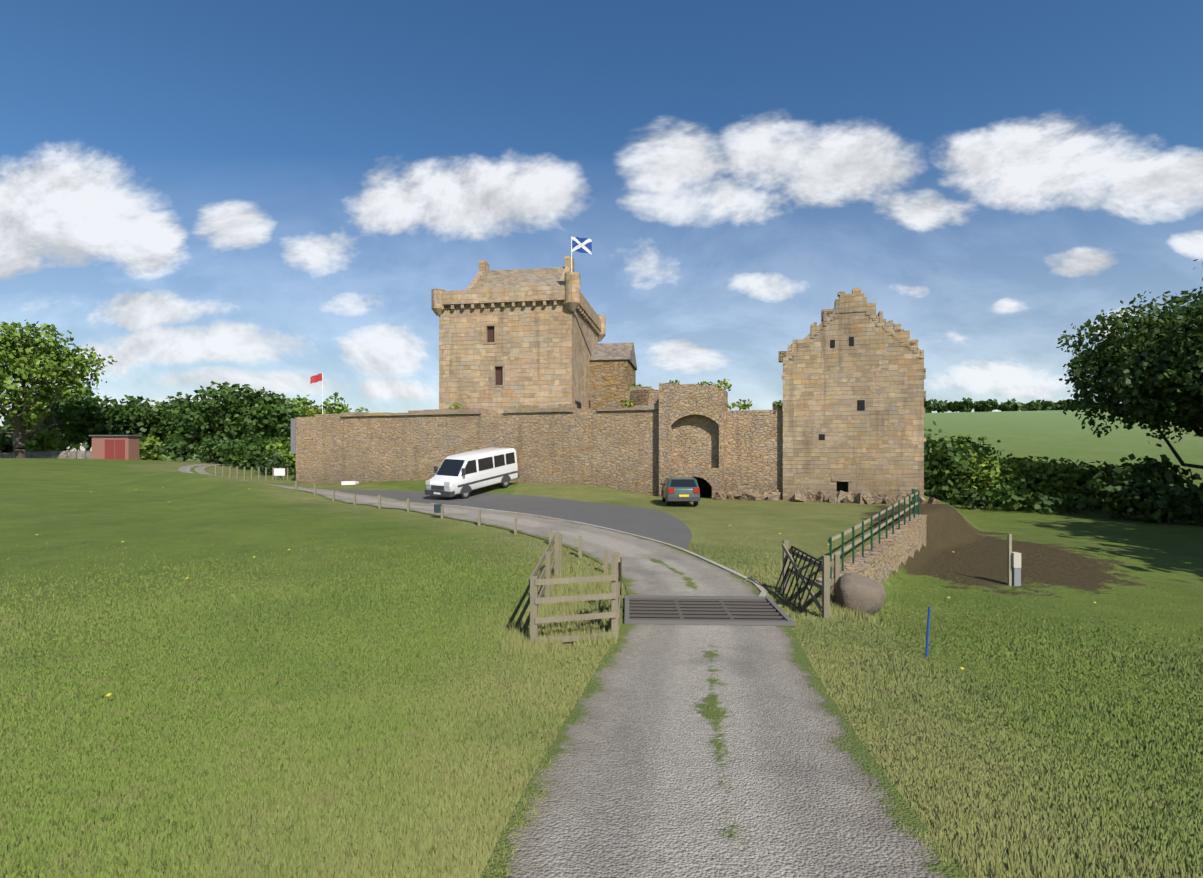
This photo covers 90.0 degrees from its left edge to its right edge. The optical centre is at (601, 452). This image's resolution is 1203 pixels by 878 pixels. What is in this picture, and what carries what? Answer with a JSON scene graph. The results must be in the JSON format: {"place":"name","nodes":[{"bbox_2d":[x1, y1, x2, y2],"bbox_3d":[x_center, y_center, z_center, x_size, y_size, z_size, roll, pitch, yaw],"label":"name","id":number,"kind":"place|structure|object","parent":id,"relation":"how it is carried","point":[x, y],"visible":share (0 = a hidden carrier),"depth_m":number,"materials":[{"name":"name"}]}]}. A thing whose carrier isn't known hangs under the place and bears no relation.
{"place":"outdoors","nodes":[
{"label":"outdoors","id":0,"kind":"place"},
{"bbox_2d":[322,373,322,413],"bbox_3d":[-23.323,-2.033,50.288,0.070,9.209,0.070,0,0,1],"label":"white flag pole","id":1,"kind":"object","parent":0,"point":[322,393],"visible":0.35,"depth_m":50.26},
{"bbox_2d":[310,373,321,383],"bbox_3d":[-23.799,-6.147,50.233,0.951,0.946,0.066,0,0,-8],"label":"red flag","id":2,"kind":"object","parent":1,"relation":"attached to","point":[315,378],"visible":1,"depth_m":50.24,"materials":[{"name":"red fabric"}]},
{"bbox_2d":[328,489,691,548],"bbox_3d":[-5.641,2.841,33.265,30.604,0.760,7.806,0,0,44],"label":"parking area","id":3,"kind":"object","parent":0,"point":[658,525],"depth_m":29.34,"materials":[{"name":"grey asphalt"}]},
{"bbox_2d":[426,447,517,494],"bbox_3d":[-7.952,1.058,37.720,2.003,2.816,6.356,0,0,30],"label":"van body","id":4,"kind":"object","parent":3,"relation":"on","point":[455,481],"visible":0.62,"depth_m":36.81,"materials":[{"name":"white metal"}]},
{"bbox_2d":[425,452,518,498],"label":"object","id":5,"kind":"object","parent":3,"relation":"on","point":[450,467],"visible":0.71,"depth_m":36.01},
{"bbox_2d":[439,303,597,412],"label":"castle tower","id":6,"kind":"structure","parent":0,"point":[497,359],"depth_m":43.18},
{"bbox_2d":[432,256,605,341],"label":"parapet","id":7,"kind":"structure","parent":6,"relation":"attached to","point":[522,287],"depth_m":43.47,"materials":[{"name":"beige stone"}]},
{"bbox_2d":[571,236,571,271],"bbox_3d":[-2.139,-13.298,42.937,0.090,4.240,0.090,0,0,1],"label":"tower flag pole","id":8,"kind":"object","parent":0,"point":[571,253],"visible":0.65,"depth_m":42.90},
{"bbox_2d":[572,237,591,254],"bbox_3d":[-1.422,-14.737,42.813,1.452,1.329,0.101,0,0,6],"label":"flag","id":9,"kind":"object","parent":8,"relation":"attached to","point":[582,245],"visible":0.92,"depth_m":42.80,"materials":[{"name":"blue fabric"}]},
{"bbox_2d":[176,463,968,877],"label":"track road","id":10,"kind":"structure","parent":0,"point":[644,781],"depth_m":5.80,"materials":[{"name":"grey gravel"}]},
{"bbox_2d":[624,595,794,625],"bbox_3d":[2.143,3.325,12.770,3.363,0.060,2.238,0,0,1],"label":"cattle grid","id":11,"kind":"object","parent":10,"relation":"on","point":[710,610],"visible":1,"depth_m":12.65,"materials":[{"name":"black metal"}]},
{"bbox_2d":[575,311,591,408],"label":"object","id":12,"kind":"object","parent":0,"point":[578,404],"visible":0.52,"depth_m":45.49,"materials":[{"name":"beige stone"}]},
{"bbox_2d":[0,409,1202,877],"bbox_3d":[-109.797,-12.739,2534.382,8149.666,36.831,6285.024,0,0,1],"label":"terrain","id":13,"kind":"structure","parent":0,"point":[1138,567],"depth_m":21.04,"materials":[{"name":"green plant"}]},
{"bbox_2d":[0,432,28,452],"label":"hedge leaves","id":14,"kind":"object","parent":13,"relation":"on","point":[6,444],"depth_m":67.91,"materials":[{"name":"green plant"}]},
{"bbox_2d":[12,428,73,451],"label":"hedge leaves","id":15,"kind":"object","parent":13,"relation":"on","point":[44,440],"visible":0.71,"depth_m":68.48,"materials":[{"name":"green plant"}]},
{"bbox_2d":[0,415,88,448],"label":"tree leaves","id":16,"kind":"object","parent":13,"relation":"on","point":[8,427],"depth_m":111.09,"materials":[{"name":"green plant"}]},
{"bbox_2d":[0,451,91,458],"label":"field wall","id":17,"kind":"structure","parent":13,"relation":"on","point":[67,454],"depth_m":66.52,"materials":[{"name":"grey stone"}]},
{"bbox_2d":[15,387,97,450],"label":"tree leaves","id":18,"kind":"object","parent":13,"relation":"on","point":[35,422],"depth_m":76.84,"materials":[{"name":"green plant"}]},
{"bbox_2d":[0,320,116,457],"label":"tree","id":19,"kind":"object","parent":13,"relation":"on","point":[51,360],"depth_m":62.16,"materials":[{"name":"green plant"}]},
{"bbox_2d":[70,435,91,450],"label":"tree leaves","id":20,"kind":"object","parent":13,"relation":"on","point":[82,443],"depth_m":119.58,"materials":[{"name":"green plant"}]},
{"bbox_2d":[41,391,150,446],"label":"tree leaves","id":21,"kind":"object","parent":13,"relation":"on","point":[75,407],"depth_m":72.28,"materials":[{"name":"green plant"}]},
{"bbox_2d":[89,435,141,459],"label":"shed building","id":22,"kind":"structure","parent":13,"relation":"on","point":[122,447],"depth_m":64.65,"materials":[{"name":"red wood"}]},
{"bbox_2d":[73,395,197,459],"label":"tree leaves","id":23,"kind":"object","parent":13,"relation":"on","point":[158,421],"depth_m":76.15,"materials":[{"name":"green plant"}]},
{"bbox_2d":[139,434,169,459],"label":"hedge leaves","id":24,"kind":"object","parent":13,"relation":"on","point":[148,444],"depth_m":73.55,"materials":[{"name":"green plant"}]},
{"bbox_2d":[156,434,203,461],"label":"hedge leaves","id":25,"kind":"object","parent":13,"relation":"on","point":[178,445],"depth_m":68.31,"materials":[{"name":"green plant"}]},
{"bbox_2d":[154,429,221,449],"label":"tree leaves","id":26,"kind":"object","parent":13,"relation":"on","point":[198,439],"depth_m":85.88,"materials":[{"name":"green plant"}]},
{"bbox_2d":[146,393,242,461],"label":"tree leaves","id":27,"kind":"object","parent":13,"relation":"on","point":[171,402],"depth_m":82.46,"materials":[{"name":"green plant"}]},
{"bbox_2d":[192,431,234,463],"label":"bush leaves","id":28,"kind":"object","parent":13,"relation":"on","point":[207,445],"depth_m":65.52,"materials":[{"name":"green plant"}]},
{"bbox_2d":[212,438,247,466],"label":"bush leaves","id":29,"kind":"object","parent":13,"relation":"on","point":[224,450],"depth_m":62.35,"materials":[{"name":"green plant"}]},
{"bbox_2d":[167,381,307,440],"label":"tree leaves","id":30,"kind":"object","parent":13,"relation":"on","point":[268,413],"depth_m":74.00,"materials":[{"name":"green plant"}]},
{"bbox_2d":[215,465,295,479],"bbox_3d":[-27.958,1.749,48.740,5.674,1.482,0.168,0,0,-29],"label":"fence","id":31,"kind":"object","parent":13,"relation":"on","point":[252,472],"visible":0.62,"depth_m":48.63,"materials":[{"name":"brown wood"}]},
{"bbox_2d":[225,432,287,469],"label":"bush leaves","id":32,"kind":"object","parent":13,"relation":"on","point":[245,452],"depth_m":59.22,"materials":[{"name":"green plant"}]},
{"bbox_2d":[243,393,288,442],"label":"tree leaves","id":33,"kind":"object","parent":13,"relation":"on","point":[283,395],"depth_m":89.24,"materials":[{"name":"green plant"}]},
{"bbox_2d":[252,450,292,474],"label":"bush leaves","id":34,"kind":"object","parent":13,"relation":"on","point":[268,462],"depth_m":53.94,"materials":[{"name":"green plant"}]},
{"bbox_2d":[261,437,295,473],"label":"bush leaves","id":35,"kind":"object","parent":13,"relation":"on","point":[283,450],"visible":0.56,"depth_m":56.28,"materials":[{"name":"green plant"}]},
{"bbox_2d":[265,392,347,440],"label":"tree leaves","id":36,"kind":"object","parent":13,"relation":"on","point":[338,409],"depth_m":84.31,"materials":[{"name":"green plant"}]},
{"bbox_2d":[274,468,358,484],"bbox_3d":[-22.221,1.824,46.111,11.299,1.050,1.057,0,0,35],"label":"white sign board","id":37,"kind":"object","parent":13,"relation":"on","point":[279,471],"visible":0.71,"depth_m":49.30,"materials":[{"name":"white"}]},
{"bbox_2d":[295,481,607,572],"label":"fence posts","id":38,"kind":"object","parent":13,"relation":"on","point":[438,508],"visible":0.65,"depth_m":25.91,"materials":[{"name":"brown wood"}]},
{"bbox_2d":[295,404,658,495],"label":"castle curtain wall","id":39,"kind":"structure","parent":13,"relation":"on","point":[615,448],"depth_m":41.91,"materials":[{"name":"beige stone"}]},
{"bbox_2d":[291,419,295,453],"bbox_3d":[-23.178,-1.280,50.210,0.150,2.749,6.800,0,0,18],"label":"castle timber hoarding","id":40,"kind":"object","parent":39,"relation":"attached to","point":[293,436],"visible":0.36,"depth_m":47.07,"materials":[{"name":"grey wood"}]},
{"bbox_2d":[304,379,782,415],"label":"plants on wall","id":41,"kind":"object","parent":39,"relation":"on","point":[744,406],"visible":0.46,"depth_m":38.70,"materials":[{"name":"green plant"}]},
{"bbox_2d":[36,487,1095,695],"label":"yellow grass flowers","id":42,"kind":"object","parent":13,"relation":"on","point":[108,694],"visible":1,"depth_m":17.69,"materials":[{"name":"yellow plant"}]},
{"bbox_2d":[529,532,621,643],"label":"fence","id":43,"kind":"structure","parent":13,"relation":"on","point":[536,599],"depth_m":10.66,"materials":[{"name":"brown wood"}]},
{"bbox_2d":[429,503,766,595],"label":"track kerb","id":44,"kind":"structure","parent":13,"relation":"on","point":[759,586],"depth_m":20.36,"materials":[{"name":"concrete"}]},
{"bbox_2d":[625,387,658,407],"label":"ruined wall","id":45,"kind":"structure","parent":13,"relation":"on","point":[643,395],"depth_m":40.77,"materials":[{"name":"stone"}]},
{"bbox_2d":[660,479,699,505],"bbox_3d":[4.297,2.120,33.130,1.960,1.396,4.030,0,0,1],"label":"car","id":46,"kind":"object","parent":13,"relation":"on","point":[681,483],"visible":0.65,"depth_m":31.36,"materials":[{"name":"teal metal"}]},
{"bbox_2d":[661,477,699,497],"bbox_3d":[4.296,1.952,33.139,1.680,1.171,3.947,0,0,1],"label":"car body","id":47,"kind":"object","parent":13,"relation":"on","point":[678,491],"visible":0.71,"depth_m":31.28,"materials":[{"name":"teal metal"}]},
{"bbox_2d":[659,383,727,498],"bbox_3d":[5.922,-0.229,38.530,3.981,8.249,2.750,0,0,18],"label":"castle gatehouse","id":48,"kind":"object","parent":13,"relation":"on","point":[692,430],"visible":0.79,"depth_m":37.50,"materials":[{"name":"beige stone"}]},
{"bbox_2d":[775,546,821,612],"bbox_3d":[4.381,2.796,13.518,0.463,1.090,2.086,0,0,1],"label":"metal hurdle","id":49,"kind":"object","parent":13,"relation":"on","point":[801,609],"visible":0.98,"depth_m":13.36,"materials":[{"name":"grey metal"}]},
{"bbox_2d":[782,540,839,618],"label":"fence","id":50,"kind":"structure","parent":13,"relation":"on","point":[826,584],"depth_m":13.07,"materials":[{"name":"brown wood"}]},
{"bbox_2d":[714,488,937,503],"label":"rubble stones","id":51,"kind":"object","parent":13,"relation":"on","point":[842,497],"visible":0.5,"depth_m":34.44,"materials":[{"name":"brown stone"}]},
{"bbox_2d":[783,312,923,499],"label":"wall","id":52,"kind":"structure","parent":13,"relation":"on","point":[876,446],"depth_m":34.87,"materials":[{"name":"beige stone"}]},
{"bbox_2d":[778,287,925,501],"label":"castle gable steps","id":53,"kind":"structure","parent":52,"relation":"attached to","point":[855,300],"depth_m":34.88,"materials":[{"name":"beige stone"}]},
{"bbox_2d":[833,572,885,615],"bbox_3d":[5.626,3.080,13.169,1.272,0.853,1.044,-5,5,-28],"label":"boulder","id":54,"kind":"object","parent":13,"relation":"on","point":[854,590],"visible":0.92,"depth_m":12.78,"materials":[{"name":"stone"}]},
{"bbox_2d":[816,514,926,591],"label":"retaining wall","id":55,"kind":"structure","parent":13,"relation":"on","point":[883,559],"depth_m":20.72,"materials":[{"name":"stone"}]},
{"bbox_2d":[828,489,919,578],"bbox_3d":[10.361,2.506,21.733,0.440,1.647,15.151,0,0,35],"label":"railing","id":56,"kind":"object","parent":55,"relation":"on","point":[863,523],"visible":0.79,"depth_m":19.80,"materials":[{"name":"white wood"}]},
{"bbox_2d":[925,607,930,657],"bbox_3d":[5.692,3.186,10.499,0.102,0.983,0.044,0,0,1],"label":"blue stake","id":57,"kind":"object","parent":13,"relation":"on","point":[927,634],"visible":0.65,"depth_m":10.48,"materials":[{"name":"blue plastic"}]},
{"bbox_2d":[924,398,936,412],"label":"tree leaves","id":58,"kind":"object","parent":13,"relation":"on","point":[928,406],"visible":0.67,"depth_m":409.35,"materials":[{"name":"green plant"}]},
{"bbox_2d":[933,401,947,412],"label":"tree leaves","id":59,"kind":"object","parent":13,"relation":"on","point":[941,406],"visible":0.94,"depth_m":414.62,"materials":[{"name":"green plant"}]},
{"bbox_2d":[947,401,960,411],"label":"tree leaves","id":60,"kind":"object","parent":13,"relation":"on","point":[951,406],"visible":0.81,"depth_m":413.15,"materials":[{"name":"green plant"}]},
{"bbox_2d":[924,421,986,504],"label":"bush leaves","id":61,"kind":"object","parent":13,"relation":"on","point":[941,464],"depth_m":48.26,"materials":[{"name":"green plant"}]},
{"bbox_2d":[930,444,995,503],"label":"bush leaves","id":62,"kind":"object","parent":13,"relation":"on","point":[973,458],"depth_m":50.02,"materials":[{"name":"green plant"}]},
{"bbox_2d":[929,434,1000,495],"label":"bush leaves","id":63,"kind":"object","parent":13,"relation":"on","point":[959,441],"visible":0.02,"depth_m":56.02,"materials":[{"name":"green plant"}]},
{"bbox_2d":[958,397,976,411],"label":"tree leaves","id":64,"kind":"object","parent":13,"relation":"on","point":[967,405],"visible":0.98,"depth_m":409.33,"materials":[{"name":"green plant"}]},
{"bbox_2d":[946,485,998,509],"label":"bush leaves","id":65,"kind":"object","parent":13,"relation":"on","point":[974,495],"depth_m":46.49,"materials":[{"name":"green plant"}]},
{"bbox_2d":[974,400,988,411],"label":"tree leaves","id":66,"kind":"object","parent":13,"relation":"on","point":[975,402],"visible":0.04,"depth_m":437.42,"materials":[{"name":"green plant"}]},
{"bbox_2d":[976,400,988,411],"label":"tree leaves","id":67,"kind":"object","parent":13,"relation":"on","point":[980,406],"visible":0.81,"depth_m":428.98,"materials":[{"name":"green plant"}]},
{"bbox_2d":[984,399,998,411],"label":"tree leaves","id":68,"kind":"object","parent":13,"relation":"on","point":[992,405],"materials":[{"name":"green plant"}]},
{"bbox_2d":[952,453,1034,506],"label":"bush leaves","id":69,"kind":"object","parent":13,"relation":"on","point":[999,475],"depth_m":48.70,"materials":[{"name":"green plant"}]},
{"bbox_2d":[981,450,1008,465],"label":"bush leaves","id":70,"kind":"object","parent":13,"relation":"on","point":[994,453],"depth_m":59.41,"materials":[{"name":"green plant"}]},
{"bbox_2d":[997,400,1014,410],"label":"tree leaves","id":71,"kind":"object","parent":13,"relation":"on","point":[1002,407],"visible":0.54,"depth_m":433.19,"materials":[{"name":"green plant"}]},
{"bbox_2d":[972,479,1041,511],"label":"bush leaves","id":72,"kind":"object","parent":13,"relation":"on","point":[1010,492],"depth_m":45.01,"materials":[{"name":"green plant"}]},
{"bbox_2d":[1007,534,1020,585],"bbox_3d":[14.054,3.756,20.523,0.345,1.950,0.280,0,0,1],"label":"sign post","id":73,"kind":"object","parent":13,"relation":"on","point":[1013,568],"visible":0.86,"depth_m":20.48,"materials":[{"name":"white wood"}]},
{"bbox_2d":[1005,402,1025,410],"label":"tree leaves","id":74,"kind":"object","parent":13,"relation":"on","point":[1019,406],"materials":[{"name":"green plant"}]},
{"bbox_2d":[989,453,1061,501],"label":"bush leaves","id":75,"kind":"object","parent":13,"relation":"on","point":[1028,467],"visible":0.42,"depth_m":50.21,"materials":[{"name":"green plant"}]},
{"bbox_2d":[1026,400,1041,410],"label":"tree leaves","id":76,"kind":"object","parent":13,"relation":"on","point":[1033,405],"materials":[{"name":"green plant"}]},
{"bbox_2d":[1040,399,1052,410],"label":"tree leaves","id":77,"kind":"object","parent":13,"relation":"on","point":[1046,405],"visible":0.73,"depth_m":438.05,"materials":[{"name":"green plant"}]},
{"bbox_2d":[1013,486,1087,512],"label":"bush leaves","id":78,"kind":"object","parent":13,"relation":"on","point":[1049,499],"depth_m":44.19,"materials":[{"name":"green plant"}]},
{"bbox_2d":[1016,456,1095,508],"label":"bush leaves","id":79,"kind":"object","parent":13,"relation":"on","point":[1055,474],"depth_m":48.41,"materials":[{"name":"green plant"}]},
{"bbox_2d":[1053,400,1066,409],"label":"tree leaves","id":80,"kind":"object","parent":13,"relation":"on","point":[1059,405],"visible":0.9,"depth_m":411.16,"materials":[{"name":"green plant"}]},
{"bbox_2d":[1052,485,1095,512],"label":"bush leaves","id":81,"kind":"object","parent":13,"relation":"on","point":[1083,489],"depth_m":45.14,"materials":[{"name":"green plant"}]},
{"bbox_2d":[1059,459,1114,507],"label":"bush leaves","id":82,"kind":"object","parent":13,"relation":"on","point":[1082,468],"visible":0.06,"depth_m":50.05,"materials":[{"name":"green plant"}]},
{"bbox_2d":[1069,461,1144,510],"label":"bush leaves","id":83,"kind":"object","parent":13,"relation":"on","point":[1091,491],"depth_m":47.39,"materials":[{"name":"green plant"}]},
{"bbox_2d":[1076,465,1161,519],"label":"bush leaves","id":84,"kind":"object","parent":13,"relation":"on","point":[1116,495],"depth_m":40.02,"materials":[{"name":"green plant"}]},
{"bbox_2d":[1056,259,1202,468],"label":"tree","id":85,"kind":"object","parent":13,"relation":"on","point":[1137,368],"depth_m":43.28,"materials":[{"name":"green plant"}]},
{"bbox_2d":[1105,453,1200,513],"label":"bush leaves","id":86,"kind":"object","parent":13,"relation":"on","point":[1153,467],"visible":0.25,"depth_m":44.23,"materials":[{"name":"green plant"}]},
{"bbox_2d":[1121,478,1202,523],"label":"bush leaves","id":87,"kind":"object","parent":13,"relation":"on","point":[1162,512],"depth_m":38.02,"materials":[{"name":"green plant"}]},
{"bbox_2d":[1168,478,1202,524],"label":"bush leaves","id":88,"kind":"object","parent":13,"relation":"on","point":[1196,490],"depth_m":37.49,"materials":[{"name":"green plant"}]},
{"bbox_2d":[0,0,1202,451],"label":"sky","id":89,"kind":"structure","parent":0,"point":[275,195],"materials":[{"name":"blue"}]},
{"bbox_2d":[590,342,636,409],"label":"stone building","id":90,"kind":"structure","parent":0,"point":[613,367],"depth_m":49.06,"materials":[{"name":"beige stone"}]},
{"bbox_2d":[725,402,782,497],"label":"stone wall","id":91,"kind":"structure","parent":0,"point":[753,449],"depth_m":36.92,"materials":[{"name":"beige stone"}]}
]}

